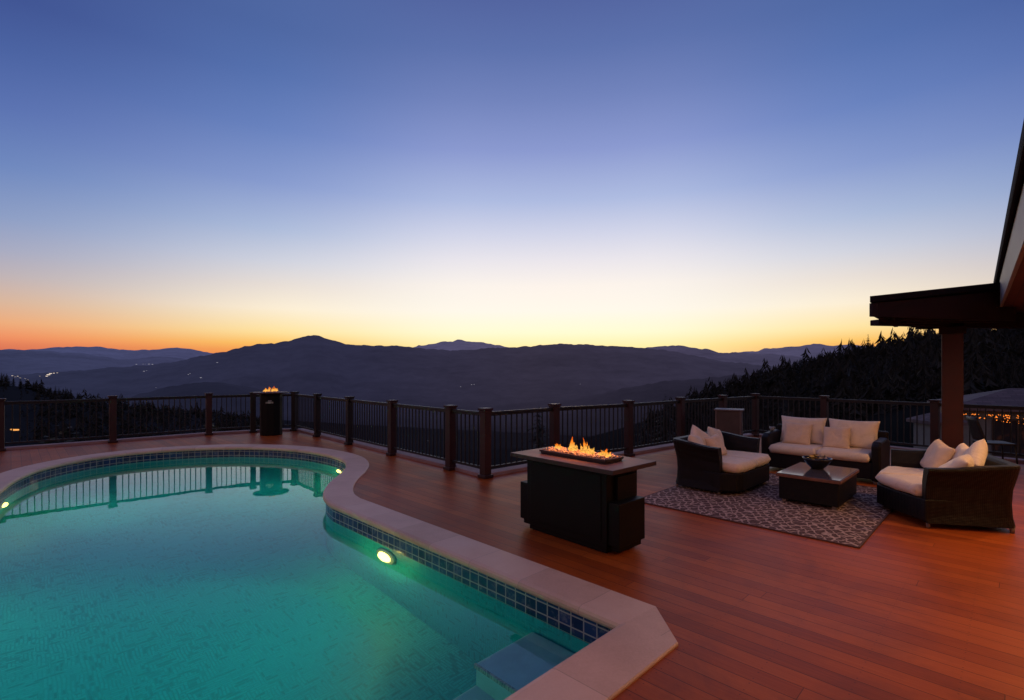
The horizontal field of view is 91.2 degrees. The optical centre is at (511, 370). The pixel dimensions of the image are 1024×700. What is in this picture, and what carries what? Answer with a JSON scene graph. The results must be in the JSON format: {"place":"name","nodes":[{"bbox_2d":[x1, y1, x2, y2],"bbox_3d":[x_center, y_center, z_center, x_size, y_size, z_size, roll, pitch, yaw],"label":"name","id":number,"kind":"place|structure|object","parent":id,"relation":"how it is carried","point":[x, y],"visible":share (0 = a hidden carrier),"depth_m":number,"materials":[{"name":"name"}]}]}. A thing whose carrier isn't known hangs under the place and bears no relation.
{"place":"outdoors","nodes":[
{"label":"outdoors","id":0,"kind":"place"},
{"bbox_2d":[0,335,1008,469],"bbox_3d":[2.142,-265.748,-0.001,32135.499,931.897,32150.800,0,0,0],"label":"terrain","id":1,"kind":"structure","parent":0,"point":[442,373],"depth_m":2017.40,"materials":[{"name":"grey"}]},
{"bbox_2d":[3,374,13,386],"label":"conifer tree","id":2,"kind":"object","parent":1,"relation":"on","point":[6,384],"visible":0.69,"depth_m":227.62,"materials":[{"name":"green plant"}]},
{"bbox_2d":[31,425,78,444],"bbox_3d":[-16.016,4.830,17.841,3.334,5.748,3.248,0,0,17],"label":"shrub","id":3,"kind":"object","parent":1,"relation":"on","point":[60,432],"visible":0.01,"depth_m":17.77,"materials":[{"name":"green plant"}]},
{"bbox_2d":[62,388,68,399],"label":"conifer tree","id":4,"kind":"object","parent":1,"relation":"on","point":[65,396],"visible":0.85,"depth_m":231.85,"materials":[{"name":"green plant"}]},
{"bbox_2d":[0,374,259,444],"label":"woodland","id":5,"kind":"object","parent":1,"relation":"on","point":[50,394],"visible":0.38,"depth_m":228.93,"materials":[{"name":"green plant"}]},
{"bbox_2d":[200,419,218,432],"bbox_3d":[-13.425,5.150,22.188,3.512,6.000,3.438,0,0,0],"label":"shrub","id":6,"kind":"object","parent":1,"relation":"on","point":[213,426],"depth_m":22.04,"materials":[{"name":"green plant"}]},
{"bbox_2d":[525,407,548,448],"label":"conifer tree","id":7,"kind":"object","parent":1,"relation":"on","point":[539,437],"visible":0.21,"depth_m":41.80,"materials":[{"name":"green plant"}]},
{"bbox_2d":[633,414,653,447],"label":"conifer tree","id":8,"kind":"object","parent":1,"relation":"on","point":[639,434],"visible":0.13,"depth_m":46.31,"materials":[{"name":"green plant"}]},
{"bbox_2d":[647,395,674,446],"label":"conifer tree","id":9,"kind":"object","parent":1,"relation":"on","point":[662,426],"visible":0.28,"depth_m":57.18,"materials":[{"name":"green plant"}]},
{"bbox_2d":[779,402,787,422],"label":"conifer tree","id":10,"kind":"object","parent":1,"relation":"on","point":[786,406],"visible":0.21,"depth_m":100.87,"materials":[{"name":"green plant"}]},
{"bbox_2d":[779,393,787,421],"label":"conifer tree","id":11,"kind":"object","parent":1,"relation":"on","point":[782,405],"visible":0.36,"depth_m":108.34,"materials":[{"name":"green plant"}]},
{"bbox_2d":[796,355,807,375],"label":"conifer tree","id":12,"kind":"object","parent":1,"relation":"on","point":[803,362],"visible":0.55,"depth_m":140.52,"materials":[{"name":"green plant"}]},
{"bbox_2d":[645,327,1023,446],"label":"woodland","id":13,"kind":"object","parent":1,"relation":"on","point":[920,387],"visible":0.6,"depth_m":103.79,"materials":[{"name":"green plant"}]},
{"bbox_2d":[906,412,967,448],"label":"shed","id":14,"kind":"structure","parent":1,"relation":"on","point":[920,428],"depth_m":22.10,"materials":[{"name":"grey"}]},
{"bbox_2d":[934,334,940,349],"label":"conifer tree","id":15,"kind":"object","parent":1,"relation":"on","point":[937,345],"visible":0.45,"depth_m":110.20,"materials":[{"name":"green plant"}]},
{"bbox_2d":[927,388,1023,458],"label":"neighbour house","id":16,"kind":"structure","parent":1,"relation":"on","point":[1009,397],"depth_m":24.84,"materials":[{"name":"grey"}]},
{"bbox_2d":[967,414,1021,423],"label":"string lights","id":17,"kind":"object","parent":16,"relation":"hanging from","point":[997,417],"visible":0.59,"depth_m":24.18,"materials":[{"name":"orange glass"}]},
{"bbox_2d":[992,418,1023,458],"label":"window","id":18,"kind":"structure","parent":16,"relation":"in","point":[998,424],"depth_m":24.49,"materials":[{"name":"black glass"}]},
{"bbox_2d":[0,431,1023,699],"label":"deck","id":19,"kind":"structure","parent":0,"point":[900,607],"depth_m":4.00,"materials":[{"name":"brown wood"}]},
{"bbox_2d":[0,392,256,450],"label":"railing fence","id":20,"kind":"object","parent":19,"relation":"on","point":[112,400],"visible":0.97,"depth_m":11.89,"materials":[{"name":"black metal"}]},
{"bbox_2d":[253,387,288,435],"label":"fire pillar","id":21,"kind":"structure","parent":19,"relation":"on","point":[271,413],"depth_m":13.13,"materials":[{"name":"brown stone"}]},
{"bbox_2d":[0,444,677,699],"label":"swimming pool","id":22,"kind":"structure","parent":19,"relation":"in","point":[633,639],"depth_m":4.25,"materials":[{"name":"stone"}]},
{"bbox_2d":[0,457,593,699],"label":"pool water","id":23,"kind":"structure","parent":22,"relation":"in","point":[234,578],"depth_m":4.13,"materials":[{"name":"teal liquid"}]},
{"bbox_2d":[256,391,492,478],"bbox_3d":[-3.426,1.161,11.242,8.984,1.118,1.008,0,0,42],"label":"railing fence","id":24,"kind":"object","parent":19,"relation":"on","point":[451,413],"visible":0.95,"depth_m":9.99,"materials":[{"name":"black metal"}]},
{"bbox_2d":[5,428,1023,475],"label":"kerb","id":25,"kind":"structure","parent":19,"relation":"on","point":[469,469],"depth_m":10.87,"materials":[{"name":"concrete"}]},
{"bbox_2d":[510,437,655,552],"bbox_3d":[0.705,1.205,5.215,0.720,1.020,1.360,0,0,-43],"label":"fire table","id":26,"kind":"object","parent":19,"relation":"on","point":[585,496],"visible":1,"depth_m":4.89,"materials":[{"name":"brown stone"}]},
{"bbox_2d":[491,393,759,468],"bbox_3d":[3.004,1.161,10.591,8.448,1.118,0.299,0,0,-36],"label":"railing fence","id":27,"kind":"object","parent":19,"relation":"on","point":[553,409],"visible":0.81,"depth_m":9.97,"materials":[{"name":"black metal"}]},
{"bbox_2d":[714,408,744,435],"bbox_3d":[4.772,1.285,11.004,0.580,0.870,0.470,0,0,29],"label":"storage cabinet","id":28,"kind":"object","parent":19,"relation":"on","point":[729,420],"visible":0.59,"depth_m":10.83,"materials":[{"name":"metal"}]},
{"bbox_2d":[644,473,892,548],"bbox_3d":[3.571,1.712,6.801,2.478,0.015,3.118,0,0,45],"label":"area rug","id":29,"kind":"object","parent":19,"relation":"on","point":[857,519],"visible":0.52,"depth_m":6.09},
{"bbox_2d":[673,431,770,494],"bbox_3d":[3.168,1.360,7.486,1.510,0.720,0.985,0,0,-44],"label":"wicker sofa","id":30,"kind":"object","parent":29,"relation":"on","point":[742,464],"visible":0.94,"depth_m":7.08,"materials":[{"name":"wicker"}]},
{"bbox_2d":[688,435,703,444],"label":"throw pillow","id":31,"kind":"object","parent":30,"relation":"on","point":[695,439],"visible":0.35,"depth_m":7.24,"materials":[{"name":"white fabric"}]},
{"bbox_2d":[690,425,709,445],"bbox_3d":[2.817,1.075,7.505,0.396,0.396,0.164,32,-32,-23],"label":"throw pillow","id":32,"kind":"object","parent":30,"relation":"on","point":[697,431],"visible":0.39,"depth_m":7.47,"materials":[{"name":"beige fabric"}]},
{"bbox_2d":[704,434,726,454],"bbox_3d":[3.057,1.140,7.515,0.358,0.340,0.144,-7,-25,-42],"label":"throw pillow","id":33,"kind":"object","parent":30,"relation":"on","point":[714,440],"visible":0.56,"depth_m":7.45,"materials":[{"name":"beige fabric"}]},
{"bbox_2d":[707,427,724,445],"bbox_3d":[3.208,1.090,7.878,0.161,0.377,0.396,-23,-27,38],"label":"throw pillow","id":34,"kind":"object","parent":30,"relation":"on","point":[711,431],"visible":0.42,"depth_m":7.80,"materials":[{"name":"beige fabric"}]},
{"bbox_2d":[776,462,858,509],"bbox_3d":[4.060,1.517,6.640,1.050,0.374,0.720,0,0,-45],"label":"coffee table","id":35,"kind":"object","parent":29,"relation":"on","point":[834,487],"visible":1,"depth_m":6.35,"materials":[{"name":"wicker"}]},
{"bbox_2d":[802,454,832,469],"bbox_3d":[4.130,1.233,6.780,0.356,0.192,0.356,0,0,0],"label":"bowl","id":36,"kind":"object","parent":35,"relation":"on","point":[814,461],"visible":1,"depth_m":6.71,"materials":[{"name":"black ceramic"}]},
{"bbox_2d":[761,416,889,484],"bbox_3d":[5.160,1.268,8.310,0.880,0.904,1.680,0,0,-45],"label":"wicker sofa","id":37,"kind":"object","parent":19,"relation":"on","point":[867,454],"visible":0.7,"depth_m":8.09,"materials":[{"name":"fabric"}]},
{"bbox_2d":[782,422,812,444],"bbox_3d":[4.912,1.095,8.628,0.434,0.396,0.165,2,-20,40],"label":"throw pillow","id":38,"kind":"object","parent":37,"relation":"on","point":[795,433],"visible":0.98,"depth_m":8.57,"materials":[{"name":"beige fabric"}]},
{"bbox_2d":[822,426,850,448],"bbox_3d":[5.322,1.109,8.217,0.150,0.377,0.396,28,-20,-37],"label":"throw pillow","id":39,"kind":"object","parent":37,"relation":"on","point":[837,437],"visible":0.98,"depth_m":8.16,"materials":[{"name":"beige fabric"}]},
{"bbox_2d":[758,395,1023,455],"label":"railing fence","id":40,"kind":"object","parent":19,"relation":"on","point":[933,404],"visible":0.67,"depth_m":10.57,"materials":[{"name":"black metal"}]},
{"bbox_2d":[869,282,1023,448],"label":"porch","id":41,"kind":"object","parent":19,"relation":"on","point":[952,314],"visible":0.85,"depth_m":7.71,"materials":[{"name":"brown wood"}]},
{"bbox_2d":[875,449,1020,533],"bbox_3d":[5.043,1.360,5.978,1.174,0.720,1.533,0,0,25],"label":"wicker sofa","id":42,"kind":"object","parent":19,"relation":"on","point":[976,496],"visible":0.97,"depth_m":5.39,"materials":[{"name":"wicker"}]},
{"bbox_2d":[920,439,954,467],"bbox_3d":[5.330,1.100,6.285,0.178,0.415,0.434,25,17,15],"label":"throw pillow","id":43,"kind":"object","parent":42,"relation":"on","point":[938,452],"visible":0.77,"depth_m":6.19,"materials":[{"name":"beige fabric"}]},
{"bbox_2d":[938,454,973,467],"bbox_3d":[4.984,1.100,5.630,0.528,0.183,0.415,-5,-37,-36],"label":"throw pillow","id":44,"kind":"object","parent":42,"relation":"on","point":[966,460],"visible":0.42,"depth_m":5.46,"materials":[{"name":"white fabric"}]},
{"bbox_2d":[951,443,968,459],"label":"throw pillow","id":45,"kind":"object","parent":42,"relation":"on","point":[961,449],"visible":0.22,"depth_m":5.99,"materials":[{"name":"beige fabric"}]},
{"bbox_2d":[963,439,987,465],"bbox_3d":[5.206,1.060,5.682,0.189,0.434,0.453,26,53,32],"label":"throw pillow","id":46,"kind":"object","parent":42,"relation":"on","point":[977,451],"visible":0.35,"depth_m":5.58,"materials":[{"name":"white fabric"}]},
{"bbox_2d":[966,416,1017,463],"bbox_3d":[8.525,1.278,8.940,0.604,0.887,0.468,0,0,20],"label":"patio chair","id":47,"kind":"object","parent":19,"relation":"on","point":[976,430],"visible":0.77,"depth_m":8.91,"materials":[{"name":"black metal"}]},
{"bbox_2d":[993,120,1023,312],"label":"house","id":48,"kind":"structure","parent":19,"relation":"on","point":[1009,274],"depth_m":4.92,"materials":[{"name":"paint"}]},
{"bbox_2d":[0,0,1023,352],"label":"sky","id":49,"kind":"structure","parent":0,"point":[211,176],"materials":[{"name":"blue"}]}
]}

